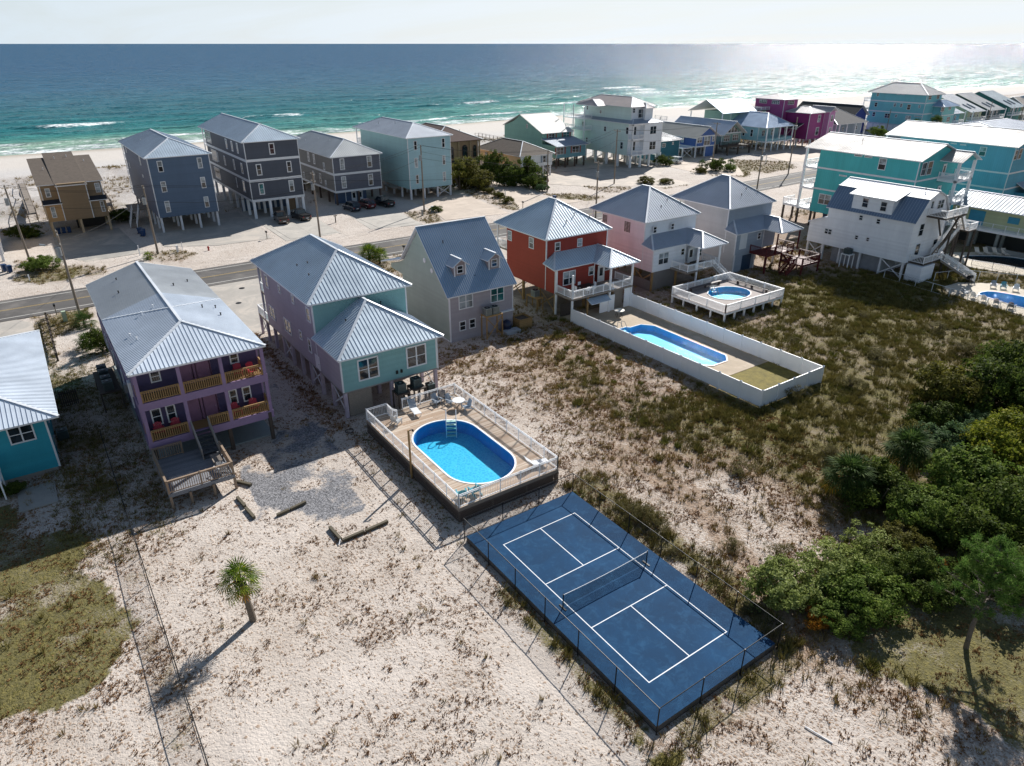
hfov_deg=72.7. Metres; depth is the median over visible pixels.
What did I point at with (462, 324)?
window
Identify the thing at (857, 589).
shrub
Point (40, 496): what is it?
pavement slab
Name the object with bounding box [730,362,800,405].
lawn
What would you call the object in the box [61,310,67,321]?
utility box
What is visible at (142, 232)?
wheelie bin
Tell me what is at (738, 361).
patio
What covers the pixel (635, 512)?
shrub
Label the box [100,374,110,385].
air conditioner
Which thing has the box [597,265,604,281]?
door
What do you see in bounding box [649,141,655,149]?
window
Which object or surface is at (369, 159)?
window
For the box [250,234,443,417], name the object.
beach house
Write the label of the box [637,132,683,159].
beach house
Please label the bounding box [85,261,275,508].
beach house
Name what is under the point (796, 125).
utility pole
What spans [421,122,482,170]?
villa
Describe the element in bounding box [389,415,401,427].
adirondack chair
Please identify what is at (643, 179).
shrub
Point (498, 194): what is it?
shrub
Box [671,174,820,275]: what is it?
beach house
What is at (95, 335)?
shrub
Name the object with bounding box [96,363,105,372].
air conditioner
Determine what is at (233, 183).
power line
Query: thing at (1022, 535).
shrub
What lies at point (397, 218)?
pavement slab
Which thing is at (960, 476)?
shrub
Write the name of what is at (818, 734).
plastic pipe
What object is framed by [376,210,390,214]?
pavement slab
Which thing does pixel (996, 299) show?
adirondack chair
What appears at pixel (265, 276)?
window
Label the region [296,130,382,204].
beach house
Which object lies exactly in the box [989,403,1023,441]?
autumn tree
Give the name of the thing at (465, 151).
window
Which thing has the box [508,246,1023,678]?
scrub clumps
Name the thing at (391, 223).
pavement slab
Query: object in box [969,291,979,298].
adirondack chair
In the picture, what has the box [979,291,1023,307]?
swimming pool
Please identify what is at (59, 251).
utility pole
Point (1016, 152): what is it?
window
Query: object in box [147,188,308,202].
power line
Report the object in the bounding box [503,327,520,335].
storage box
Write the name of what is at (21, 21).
sky
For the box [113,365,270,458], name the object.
pavement slab
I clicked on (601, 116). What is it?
beach house
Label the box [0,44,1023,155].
sea
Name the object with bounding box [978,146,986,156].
window
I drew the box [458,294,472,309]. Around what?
window
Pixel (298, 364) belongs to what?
pavement slab
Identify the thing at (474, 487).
adirondack chair
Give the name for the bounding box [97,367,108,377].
air conditioner
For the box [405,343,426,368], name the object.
window
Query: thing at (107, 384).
air conditioner
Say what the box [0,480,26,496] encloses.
shrub
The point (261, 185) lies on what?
window
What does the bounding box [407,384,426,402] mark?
equipment stand
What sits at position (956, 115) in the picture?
beach house
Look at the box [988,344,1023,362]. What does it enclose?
shrub
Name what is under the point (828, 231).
window
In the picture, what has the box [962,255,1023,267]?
swimming pool
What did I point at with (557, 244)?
window
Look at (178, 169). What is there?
beach house
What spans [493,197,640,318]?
beach house
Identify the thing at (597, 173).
utility pole
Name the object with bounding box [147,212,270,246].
driveway
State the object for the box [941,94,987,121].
beach house
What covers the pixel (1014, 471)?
shrub
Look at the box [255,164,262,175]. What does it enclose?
window
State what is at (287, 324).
window
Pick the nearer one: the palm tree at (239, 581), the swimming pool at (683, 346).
the palm tree at (239, 581)
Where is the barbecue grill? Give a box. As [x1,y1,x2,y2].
[965,274,973,282]
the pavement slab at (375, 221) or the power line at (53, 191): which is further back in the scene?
the pavement slab at (375, 221)
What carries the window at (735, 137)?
in the beach house at (729, 131)
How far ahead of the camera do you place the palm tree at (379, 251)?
104.56 m
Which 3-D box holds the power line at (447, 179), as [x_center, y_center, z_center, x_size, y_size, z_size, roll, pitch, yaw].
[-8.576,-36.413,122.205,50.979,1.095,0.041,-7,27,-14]
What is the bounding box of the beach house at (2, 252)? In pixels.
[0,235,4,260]
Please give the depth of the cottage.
78.28 m
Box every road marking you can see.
[1,174,812,310]
[3,170,813,302]
[4,174,814,310]
[4,179,809,318]
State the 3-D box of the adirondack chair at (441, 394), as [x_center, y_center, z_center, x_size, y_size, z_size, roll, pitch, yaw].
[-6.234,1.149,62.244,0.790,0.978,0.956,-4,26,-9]
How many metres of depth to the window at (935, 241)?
99.87 m
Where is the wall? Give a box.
[985,246,1023,258]
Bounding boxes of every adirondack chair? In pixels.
[153,421,165,433]
[170,417,180,429]
[213,462,229,475]
[231,402,242,415]
[232,363,242,374]
[245,362,257,373]
[248,398,258,408]
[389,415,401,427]
[430,393,442,405]
[438,389,446,402]
[444,393,455,405]
[455,488,467,502]
[461,398,473,410]
[467,483,482,498]
[958,287,968,294]
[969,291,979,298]
[990,280,997,287]
[992,298,1000,305]
[1000,281,1007,288]
[1012,283,1019,290]
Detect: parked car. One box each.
[342,200,360,211]
[359,198,375,208]
[668,156,682,163]
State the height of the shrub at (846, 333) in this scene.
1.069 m
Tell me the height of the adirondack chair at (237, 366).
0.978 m
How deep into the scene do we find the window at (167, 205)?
121.27 m
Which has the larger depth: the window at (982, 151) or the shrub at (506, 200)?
the shrub at (506, 200)
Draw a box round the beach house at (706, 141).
[662,121,721,157]
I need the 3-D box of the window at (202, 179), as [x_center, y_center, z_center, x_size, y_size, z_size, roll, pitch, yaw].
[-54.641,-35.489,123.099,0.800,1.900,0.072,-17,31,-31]
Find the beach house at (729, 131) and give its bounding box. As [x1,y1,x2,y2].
[675,115,752,155]
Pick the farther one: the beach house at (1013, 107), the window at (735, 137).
the beach house at (1013, 107)
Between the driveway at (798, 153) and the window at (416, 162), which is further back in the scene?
the driveway at (798, 153)
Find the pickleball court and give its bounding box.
[466,492,774,730]
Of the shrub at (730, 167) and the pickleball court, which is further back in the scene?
the shrub at (730, 167)
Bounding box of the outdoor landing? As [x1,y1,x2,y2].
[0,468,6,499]
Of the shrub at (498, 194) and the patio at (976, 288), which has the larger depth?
the shrub at (498, 194)
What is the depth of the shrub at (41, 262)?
101.34 m
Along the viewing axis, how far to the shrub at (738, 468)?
53.42 m
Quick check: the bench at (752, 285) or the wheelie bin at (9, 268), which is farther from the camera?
the wheelie bin at (9, 268)
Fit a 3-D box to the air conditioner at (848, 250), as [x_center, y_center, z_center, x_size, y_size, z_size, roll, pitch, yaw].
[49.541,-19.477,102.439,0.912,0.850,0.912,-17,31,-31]
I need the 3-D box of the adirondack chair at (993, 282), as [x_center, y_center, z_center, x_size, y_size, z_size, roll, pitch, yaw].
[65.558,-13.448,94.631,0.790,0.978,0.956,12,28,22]
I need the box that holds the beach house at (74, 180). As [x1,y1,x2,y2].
[26,151,112,236]
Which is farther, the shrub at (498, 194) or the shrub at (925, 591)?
the shrub at (498, 194)
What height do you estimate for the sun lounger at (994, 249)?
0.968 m
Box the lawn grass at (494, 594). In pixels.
[0,386,1023,759]
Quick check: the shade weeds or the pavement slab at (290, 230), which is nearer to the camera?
the shade weeds
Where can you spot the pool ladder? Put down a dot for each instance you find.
(452, 435)
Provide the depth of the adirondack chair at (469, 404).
60.76 m
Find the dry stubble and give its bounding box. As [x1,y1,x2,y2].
[0,321,1023,765]
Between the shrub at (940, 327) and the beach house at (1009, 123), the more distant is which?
the beach house at (1009, 123)
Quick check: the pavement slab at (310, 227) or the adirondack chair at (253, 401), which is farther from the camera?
the pavement slab at (310, 227)
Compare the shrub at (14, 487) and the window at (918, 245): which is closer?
the shrub at (14, 487)
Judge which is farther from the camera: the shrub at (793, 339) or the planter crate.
the planter crate
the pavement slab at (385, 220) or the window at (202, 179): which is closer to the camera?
the window at (202, 179)
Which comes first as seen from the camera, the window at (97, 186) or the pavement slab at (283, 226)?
the window at (97, 186)
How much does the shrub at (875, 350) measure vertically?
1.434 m
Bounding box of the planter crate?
[513,313,531,328]
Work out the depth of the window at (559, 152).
183.80 m
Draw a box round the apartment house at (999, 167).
[885,120,1023,209]
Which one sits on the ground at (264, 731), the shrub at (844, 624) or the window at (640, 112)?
the shrub at (844, 624)
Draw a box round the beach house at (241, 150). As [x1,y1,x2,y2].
[197,113,305,218]
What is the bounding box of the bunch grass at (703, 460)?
[7,236,1023,765]
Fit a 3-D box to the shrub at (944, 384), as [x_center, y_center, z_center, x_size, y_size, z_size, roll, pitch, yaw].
[39.512,0.481,62.690,7.384,4.590,6.218,-17,31,-31]
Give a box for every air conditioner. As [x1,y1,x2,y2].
[56,426,69,440]
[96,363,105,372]
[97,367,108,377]
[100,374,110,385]
[101,378,113,390]
[394,380,406,393]
[410,375,421,387]
[425,381,435,390]
[482,306,491,315]
[490,304,499,313]
[531,288,539,296]
[843,247,852,254]
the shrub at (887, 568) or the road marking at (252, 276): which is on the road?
the road marking at (252, 276)
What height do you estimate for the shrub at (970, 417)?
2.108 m
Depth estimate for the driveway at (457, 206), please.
144.89 m
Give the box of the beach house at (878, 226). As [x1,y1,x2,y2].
[805,176,978,283]
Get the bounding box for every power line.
[7,185,138,190]
[9,187,138,191]
[11,202,141,208]
[61,202,134,240]
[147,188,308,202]
[153,172,307,185]
[338,168,593,180]
[425,152,555,167]
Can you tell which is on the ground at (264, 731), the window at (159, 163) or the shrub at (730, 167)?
the shrub at (730, 167)
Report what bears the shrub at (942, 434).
on the ground at (264, 731)
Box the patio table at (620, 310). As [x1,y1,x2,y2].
[614,308,624,314]
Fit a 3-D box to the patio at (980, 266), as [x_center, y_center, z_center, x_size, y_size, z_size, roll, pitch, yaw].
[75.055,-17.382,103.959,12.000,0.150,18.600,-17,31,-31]
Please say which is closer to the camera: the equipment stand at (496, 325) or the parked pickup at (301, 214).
the equipment stand at (496, 325)
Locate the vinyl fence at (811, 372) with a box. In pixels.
[570,293,824,407]
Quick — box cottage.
[381,216,516,342]
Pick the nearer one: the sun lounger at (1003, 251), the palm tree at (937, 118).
the sun lounger at (1003, 251)
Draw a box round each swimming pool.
[411,419,515,483]
[619,324,727,365]
[707,286,750,299]
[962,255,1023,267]
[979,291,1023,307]
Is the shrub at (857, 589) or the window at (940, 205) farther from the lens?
the window at (940, 205)
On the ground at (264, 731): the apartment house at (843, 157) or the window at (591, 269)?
the apartment house at (843, 157)
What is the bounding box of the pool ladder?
[445,409,456,437]
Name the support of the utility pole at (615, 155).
on the ground at (264, 731)
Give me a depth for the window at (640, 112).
183.66 m
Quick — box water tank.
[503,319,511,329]
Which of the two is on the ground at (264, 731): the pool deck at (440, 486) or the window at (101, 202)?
the pool deck at (440, 486)
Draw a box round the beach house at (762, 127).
[688,97,793,150]
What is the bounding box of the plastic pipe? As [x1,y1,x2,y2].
[805,726,832,742]
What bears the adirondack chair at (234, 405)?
on the beach house at (180, 341)
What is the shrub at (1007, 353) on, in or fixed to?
on the ground at (264, 731)
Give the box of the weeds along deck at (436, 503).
[357,431,459,531]
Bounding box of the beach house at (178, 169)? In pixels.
[118,129,219,232]
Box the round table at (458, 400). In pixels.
[452,397,464,407]
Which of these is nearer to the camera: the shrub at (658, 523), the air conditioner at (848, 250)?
the shrub at (658, 523)
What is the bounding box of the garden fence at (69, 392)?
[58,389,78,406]
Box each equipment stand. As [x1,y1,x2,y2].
[92,368,125,412]
[392,389,410,408]
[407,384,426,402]
[424,387,438,399]
[481,312,502,339]
[526,293,543,310]
[838,253,854,267]
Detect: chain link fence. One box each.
[100,432,208,765]
[463,473,782,735]
[971,256,1023,274]
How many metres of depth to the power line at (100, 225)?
90.19 m
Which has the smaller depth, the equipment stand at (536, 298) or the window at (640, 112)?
the equipment stand at (536, 298)
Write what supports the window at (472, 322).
in the cottage
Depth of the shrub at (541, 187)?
155.53 m
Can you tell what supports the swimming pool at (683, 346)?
in the patio at (738, 361)
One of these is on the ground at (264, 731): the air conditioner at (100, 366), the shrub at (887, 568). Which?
the shrub at (887, 568)
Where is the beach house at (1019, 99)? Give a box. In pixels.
[1010,96,1023,118]
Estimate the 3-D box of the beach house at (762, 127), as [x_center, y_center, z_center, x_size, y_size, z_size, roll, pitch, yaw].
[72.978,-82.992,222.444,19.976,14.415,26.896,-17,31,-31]
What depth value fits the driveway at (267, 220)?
132.47 m
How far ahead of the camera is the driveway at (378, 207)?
138.81 m
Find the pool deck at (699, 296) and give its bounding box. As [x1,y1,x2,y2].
[671,272,784,321]
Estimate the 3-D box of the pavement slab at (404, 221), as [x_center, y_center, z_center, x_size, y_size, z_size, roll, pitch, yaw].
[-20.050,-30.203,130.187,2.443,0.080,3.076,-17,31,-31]
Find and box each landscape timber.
[236,479,251,486]
[236,496,246,506]
[244,507,255,518]
[276,508,289,516]
[289,500,305,510]
[328,526,341,540]
[342,529,364,541]
[365,519,388,532]
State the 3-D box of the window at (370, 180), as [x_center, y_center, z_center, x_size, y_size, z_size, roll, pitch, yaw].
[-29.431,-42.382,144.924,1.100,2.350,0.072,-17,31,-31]
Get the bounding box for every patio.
[563,303,767,384]
[944,282,1023,314]
[946,252,1023,274]
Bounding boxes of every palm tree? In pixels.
[215,554,265,622]
[358,241,378,261]
[371,245,388,263]
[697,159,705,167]
[819,447,879,503]
[879,423,935,475]
[930,114,944,122]
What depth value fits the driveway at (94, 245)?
114.77 m
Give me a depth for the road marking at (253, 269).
100.10 m
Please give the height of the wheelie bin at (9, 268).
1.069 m
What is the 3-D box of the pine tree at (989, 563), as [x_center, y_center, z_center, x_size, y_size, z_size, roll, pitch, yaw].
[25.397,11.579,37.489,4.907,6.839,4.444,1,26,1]
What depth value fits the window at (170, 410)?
54.68 m
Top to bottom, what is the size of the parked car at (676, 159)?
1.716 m
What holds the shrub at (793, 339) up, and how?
on the ground at (264, 731)
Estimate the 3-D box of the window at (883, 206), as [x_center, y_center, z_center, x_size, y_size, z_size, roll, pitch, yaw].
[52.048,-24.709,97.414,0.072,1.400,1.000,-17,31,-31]
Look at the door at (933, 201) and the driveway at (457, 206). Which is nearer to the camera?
the door at (933, 201)
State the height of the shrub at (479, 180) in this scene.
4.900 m
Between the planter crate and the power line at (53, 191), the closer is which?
the planter crate
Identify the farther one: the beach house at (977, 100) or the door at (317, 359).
the beach house at (977, 100)
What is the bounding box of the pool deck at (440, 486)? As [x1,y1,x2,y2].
[365,383,558,521]
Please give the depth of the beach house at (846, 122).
235.96 m
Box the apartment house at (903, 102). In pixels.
[863,82,960,131]
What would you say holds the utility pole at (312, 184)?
on the ground at (264, 731)
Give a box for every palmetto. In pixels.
[69,308,98,330]
[71,331,96,350]
[142,251,153,260]
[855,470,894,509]
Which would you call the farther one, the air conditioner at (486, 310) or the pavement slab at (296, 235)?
the pavement slab at (296, 235)
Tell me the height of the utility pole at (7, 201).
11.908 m
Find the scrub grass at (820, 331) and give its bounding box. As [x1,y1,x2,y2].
[0,257,1023,765]
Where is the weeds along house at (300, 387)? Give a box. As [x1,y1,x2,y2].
[253,331,354,435]
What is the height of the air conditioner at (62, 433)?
0.850 m
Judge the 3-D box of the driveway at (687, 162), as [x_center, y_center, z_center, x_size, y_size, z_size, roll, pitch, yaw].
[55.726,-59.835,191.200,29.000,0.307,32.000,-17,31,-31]
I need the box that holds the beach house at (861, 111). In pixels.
[798,101,869,132]
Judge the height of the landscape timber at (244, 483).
0.230 m
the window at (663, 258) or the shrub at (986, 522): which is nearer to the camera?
the shrub at (986, 522)
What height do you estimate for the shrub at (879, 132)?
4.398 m
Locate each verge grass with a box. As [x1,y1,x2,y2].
[11,159,808,357]
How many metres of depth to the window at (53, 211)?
118.64 m
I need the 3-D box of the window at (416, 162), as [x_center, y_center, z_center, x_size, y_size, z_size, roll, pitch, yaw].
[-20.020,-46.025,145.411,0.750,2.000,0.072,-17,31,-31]
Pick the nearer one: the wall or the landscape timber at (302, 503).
the landscape timber at (302, 503)
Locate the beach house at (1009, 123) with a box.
[953,118,1023,128]
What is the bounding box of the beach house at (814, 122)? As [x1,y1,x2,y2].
[751,93,838,148]
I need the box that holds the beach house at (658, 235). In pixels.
[589,184,732,291]
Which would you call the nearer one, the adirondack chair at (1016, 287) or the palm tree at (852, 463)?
the palm tree at (852, 463)
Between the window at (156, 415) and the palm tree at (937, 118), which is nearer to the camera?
the window at (156, 415)
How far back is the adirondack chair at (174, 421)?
54.65 m
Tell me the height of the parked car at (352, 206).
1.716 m
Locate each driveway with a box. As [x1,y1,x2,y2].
[0,320,33,336]
[53,228,143,261]
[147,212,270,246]
[210,278,272,333]
[219,195,339,240]
[311,191,422,228]
[378,182,507,219]
[486,182,580,208]
[537,157,693,187]
[646,154,743,175]
[733,143,820,161]
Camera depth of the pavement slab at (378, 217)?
133.51 m
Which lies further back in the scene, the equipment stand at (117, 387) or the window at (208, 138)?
the window at (208, 138)
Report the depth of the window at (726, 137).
208.88 m
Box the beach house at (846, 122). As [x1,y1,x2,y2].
[813,108,868,139]
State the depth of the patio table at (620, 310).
84.31 m
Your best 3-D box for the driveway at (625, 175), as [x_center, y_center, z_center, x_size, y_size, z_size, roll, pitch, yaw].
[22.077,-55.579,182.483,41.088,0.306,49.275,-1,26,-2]
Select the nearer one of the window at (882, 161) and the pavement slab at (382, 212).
the window at (882, 161)
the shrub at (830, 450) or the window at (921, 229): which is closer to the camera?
the shrub at (830, 450)
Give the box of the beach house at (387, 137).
[352,117,452,199]
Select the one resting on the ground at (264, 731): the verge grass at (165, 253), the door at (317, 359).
the verge grass at (165, 253)
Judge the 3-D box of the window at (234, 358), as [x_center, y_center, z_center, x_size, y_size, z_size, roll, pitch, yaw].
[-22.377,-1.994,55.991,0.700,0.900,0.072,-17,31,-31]
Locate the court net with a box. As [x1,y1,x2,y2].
[559,550,649,610]
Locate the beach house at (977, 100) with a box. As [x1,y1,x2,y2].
[955,92,1006,120]
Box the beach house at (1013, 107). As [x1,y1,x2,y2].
[974,90,1023,120]
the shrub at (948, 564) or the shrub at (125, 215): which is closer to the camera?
the shrub at (948, 564)
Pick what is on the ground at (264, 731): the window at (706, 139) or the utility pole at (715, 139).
the utility pole at (715, 139)
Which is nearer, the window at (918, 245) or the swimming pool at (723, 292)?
the swimming pool at (723, 292)
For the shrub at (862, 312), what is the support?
on the ground at (264, 731)
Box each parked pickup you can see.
[273,210,289,223]
[290,208,311,220]
[373,195,394,206]
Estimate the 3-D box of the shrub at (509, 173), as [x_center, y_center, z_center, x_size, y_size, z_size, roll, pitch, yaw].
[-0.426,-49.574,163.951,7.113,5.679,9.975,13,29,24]
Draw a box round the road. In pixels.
[0,169,816,321]
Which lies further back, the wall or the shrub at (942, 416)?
the wall
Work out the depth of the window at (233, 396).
57.10 m
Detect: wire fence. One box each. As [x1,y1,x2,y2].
[883,269,1023,315]
[933,270,1023,283]
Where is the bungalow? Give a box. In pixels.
[0,330,60,484]
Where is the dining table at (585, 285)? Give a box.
[577,283,592,290]
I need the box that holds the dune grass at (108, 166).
[0,108,869,234]
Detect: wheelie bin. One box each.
[0,263,6,271]
[4,265,12,272]
[139,230,145,235]
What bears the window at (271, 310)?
in the beach house at (340, 319)
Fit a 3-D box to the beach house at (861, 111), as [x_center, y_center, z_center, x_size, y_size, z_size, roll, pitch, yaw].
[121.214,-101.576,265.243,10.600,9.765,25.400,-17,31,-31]
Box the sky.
[0,0,1023,43]
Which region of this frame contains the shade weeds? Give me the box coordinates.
[32,314,186,582]
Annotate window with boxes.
[6,424,36,445]
[44,188,51,196]
[50,207,57,217]
[94,183,100,191]
[100,201,105,211]
[149,371,161,382]
[150,408,163,425]
[156,161,163,171]
[160,181,167,191]
[164,201,170,212]
[165,404,177,422]
[196,157,202,167]
[200,177,206,187]
[203,196,209,207]
[205,131,211,143]
[211,149,217,161]
[214,166,220,179]
[228,389,238,403]
[229,354,238,363]
[241,386,251,401]
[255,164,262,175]
[258,183,264,194]
[264,274,268,288]
[268,143,274,154]
[268,304,275,321]
[283,317,291,335]
[286,161,291,171]
[288,180,294,191]
[305,306,310,323]
[307,337,311,353]
[339,158,344,169]
[341,176,346,188]
[357,355,379,381]
[366,156,371,167]
[368,174,373,185]
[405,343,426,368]
[414,158,417,167]
[441,138,444,147]
[451,147,453,158]
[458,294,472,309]
[459,320,465,330]
[462,145,467,157]
[469,318,475,328]
[473,145,476,156]
[490,287,503,302]
[507,230,511,240]
[529,237,533,248]
[555,242,560,251]
[557,147,563,154]
[563,269,575,285]
[572,145,578,152]
[577,238,582,246]
[588,266,593,275]
[638,109,642,117]
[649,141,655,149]
[650,126,656,133]
[652,226,656,233]
[658,251,668,264]
[680,248,684,255]
[703,136,710,145]
[723,135,729,141]
[732,134,738,140]
[818,193,831,204]
[824,228,832,234]
[861,197,869,207]
[877,158,886,170]
[879,201,887,211]
[914,243,920,255]
[917,223,925,236]
[920,162,927,175]
[926,161,933,174]
[930,238,937,251]
[936,199,944,208]
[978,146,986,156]
[1013,150,1018,159]
[1017,148,1023,159]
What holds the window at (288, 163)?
in the beach house at (241, 150)
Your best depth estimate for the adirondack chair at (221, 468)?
51.54 m
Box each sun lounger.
[407,398,421,416]
[523,455,548,467]
[974,247,982,254]
[983,247,991,254]
[992,247,1000,255]
[1001,248,1009,256]
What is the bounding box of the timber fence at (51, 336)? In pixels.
[44,312,58,360]
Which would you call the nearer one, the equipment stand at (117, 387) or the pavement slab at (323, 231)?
the equipment stand at (117, 387)
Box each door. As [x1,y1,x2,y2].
[288,198,295,209]
[315,354,320,370]
[351,191,356,200]
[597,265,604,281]
[599,294,614,312]
[687,247,694,262]
[866,123,872,129]
[886,125,892,131]
[929,199,935,214]
[941,163,947,176]
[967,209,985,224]
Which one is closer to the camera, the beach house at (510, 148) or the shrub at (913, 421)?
the shrub at (913, 421)
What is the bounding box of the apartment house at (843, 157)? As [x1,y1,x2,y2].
[781,132,982,236]
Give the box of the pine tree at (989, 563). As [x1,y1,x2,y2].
[930,530,1023,649]
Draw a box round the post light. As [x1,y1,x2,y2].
[407,429,413,477]
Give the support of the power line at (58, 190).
attached to the utility pole at (7, 201)
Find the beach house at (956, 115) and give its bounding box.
[952,108,965,123]
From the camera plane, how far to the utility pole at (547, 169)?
154.20 m
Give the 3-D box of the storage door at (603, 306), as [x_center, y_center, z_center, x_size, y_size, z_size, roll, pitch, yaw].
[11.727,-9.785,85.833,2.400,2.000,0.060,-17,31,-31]
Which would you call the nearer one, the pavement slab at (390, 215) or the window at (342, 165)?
the pavement slab at (390, 215)
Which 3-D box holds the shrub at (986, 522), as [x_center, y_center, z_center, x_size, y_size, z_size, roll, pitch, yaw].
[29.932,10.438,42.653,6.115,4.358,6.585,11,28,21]
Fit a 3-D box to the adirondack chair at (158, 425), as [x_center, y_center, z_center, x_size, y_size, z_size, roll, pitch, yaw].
[-27.392,3.553,53.969,0.790,0.978,0.956,-20,32,-35]
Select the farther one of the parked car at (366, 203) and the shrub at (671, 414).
the parked car at (366, 203)
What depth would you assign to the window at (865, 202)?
99.39 m
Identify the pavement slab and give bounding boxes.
[17,481,58,512]
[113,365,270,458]
[270,223,297,229]
[273,339,329,385]
[276,227,304,233]
[283,231,309,238]
[293,220,319,226]
[300,224,327,230]
[307,228,334,234]
[352,213,367,217]
[358,216,374,220]
[363,212,379,215]
[365,219,382,223]
[369,215,386,218]
[371,223,389,227]
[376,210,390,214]
[376,218,394,221]
[383,213,397,217]
[383,221,401,225]
[389,216,405,220]
[397,219,412,223]
[513,265,693,313]
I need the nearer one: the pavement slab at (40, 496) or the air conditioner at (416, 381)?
the pavement slab at (40, 496)
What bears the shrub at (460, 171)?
on the ground at (264, 731)
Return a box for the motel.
[942,188,1023,251]
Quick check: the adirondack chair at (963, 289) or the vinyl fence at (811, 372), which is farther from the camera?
the adirondack chair at (963, 289)
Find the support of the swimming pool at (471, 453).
in the pool deck at (440, 486)
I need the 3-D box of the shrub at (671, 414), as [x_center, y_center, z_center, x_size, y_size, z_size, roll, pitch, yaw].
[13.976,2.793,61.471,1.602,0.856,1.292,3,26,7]
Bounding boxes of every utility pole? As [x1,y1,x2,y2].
[3,185,29,257]
[39,230,81,319]
[141,185,158,253]
[302,172,320,236]
[419,145,424,211]
[546,150,548,191]
[594,161,601,218]
[613,129,620,183]
[712,122,717,158]
[752,147,764,188]
[787,117,797,173]
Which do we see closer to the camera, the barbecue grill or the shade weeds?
the shade weeds
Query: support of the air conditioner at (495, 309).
on the equipment stand at (496, 325)
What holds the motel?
on the ground at (264, 731)
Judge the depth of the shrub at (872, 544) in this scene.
44.25 m
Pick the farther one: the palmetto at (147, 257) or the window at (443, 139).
the window at (443, 139)
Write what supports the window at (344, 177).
in the beach house at (319, 152)
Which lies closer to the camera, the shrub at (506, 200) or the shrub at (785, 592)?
the shrub at (785, 592)
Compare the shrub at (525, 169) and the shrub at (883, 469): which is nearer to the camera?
the shrub at (883, 469)
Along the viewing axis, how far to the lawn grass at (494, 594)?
39.09 m
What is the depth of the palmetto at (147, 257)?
107.01 m
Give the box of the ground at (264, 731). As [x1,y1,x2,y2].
[0,85,1023,765]
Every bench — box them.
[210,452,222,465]
[689,280,720,291]
[736,280,768,292]
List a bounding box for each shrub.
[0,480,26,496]
[2,223,44,237]
[17,254,62,271]
[79,325,108,351]
[105,208,135,221]
[428,205,443,211]
[438,156,479,191]
[457,169,494,189]
[475,149,508,184]
[480,187,496,192]
[491,191,504,197]
[495,161,520,186]
[498,196,514,203]
[512,155,546,185]
[518,172,546,188]
[535,184,548,191]
[618,501,651,520]
[637,176,654,183]
[638,504,674,531]
[652,154,673,164]
[657,178,674,183]
[661,410,678,419]
[666,545,681,557]
[693,167,708,173]
[705,158,725,170]
[721,163,736,171]
[721,536,746,552]
[727,455,758,479]
[739,553,829,618]
[762,540,795,558]
[785,336,801,342]
[785,385,812,399]
[795,535,879,596]
[802,603,836,630]
[809,593,881,641]
[813,443,844,458]
[820,561,919,628]
[836,372,867,388]
[836,518,910,586]
[837,327,856,336]
[837,455,922,512]
[857,310,873,317]
[863,554,920,599]
[865,344,895,362]
[866,125,887,136]
[877,519,936,562]
[885,481,965,533]
[886,545,960,585]
[896,419,932,446]
[901,400,969,434]
[909,359,988,411]
[910,493,1020,550]
[910,565,974,613]
[917,420,979,470]
[920,320,953,333]
[920,441,1023,507]
[938,558,971,579]
[945,499,1023,603]
[947,409,982,434]
[948,353,1023,417]
[949,337,985,355]
[968,471,1023,534]
[972,411,990,423]
[975,338,1023,411]
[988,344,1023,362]
[999,461,1023,484]
[1012,530,1023,547]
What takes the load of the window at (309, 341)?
in the beach house at (340, 319)
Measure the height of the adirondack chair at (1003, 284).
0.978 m
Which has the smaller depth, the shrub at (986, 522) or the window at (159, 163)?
the shrub at (986, 522)
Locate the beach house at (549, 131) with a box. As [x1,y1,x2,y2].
[503,112,588,168]
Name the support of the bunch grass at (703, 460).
on the ground at (264, 731)
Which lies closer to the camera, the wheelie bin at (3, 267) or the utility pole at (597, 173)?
the wheelie bin at (3, 267)
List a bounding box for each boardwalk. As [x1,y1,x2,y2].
[16,179,38,221]
[102,187,113,210]
[477,133,504,140]
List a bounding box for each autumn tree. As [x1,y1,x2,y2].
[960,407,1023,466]
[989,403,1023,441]
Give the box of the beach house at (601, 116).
[563,94,666,167]
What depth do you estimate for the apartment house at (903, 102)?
254.59 m
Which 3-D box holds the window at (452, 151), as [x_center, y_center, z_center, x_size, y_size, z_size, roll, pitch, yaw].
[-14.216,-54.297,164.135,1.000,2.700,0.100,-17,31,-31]
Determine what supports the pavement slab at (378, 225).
on the driveway at (378, 207)
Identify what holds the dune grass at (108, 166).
on the ground at (264, 731)
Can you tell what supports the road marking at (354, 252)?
on the road
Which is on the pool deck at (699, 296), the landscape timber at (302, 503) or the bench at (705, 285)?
the bench at (705, 285)
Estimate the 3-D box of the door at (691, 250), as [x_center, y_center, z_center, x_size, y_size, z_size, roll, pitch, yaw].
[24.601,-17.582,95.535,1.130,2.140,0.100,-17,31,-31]
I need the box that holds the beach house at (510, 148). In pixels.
[480,137,554,174]

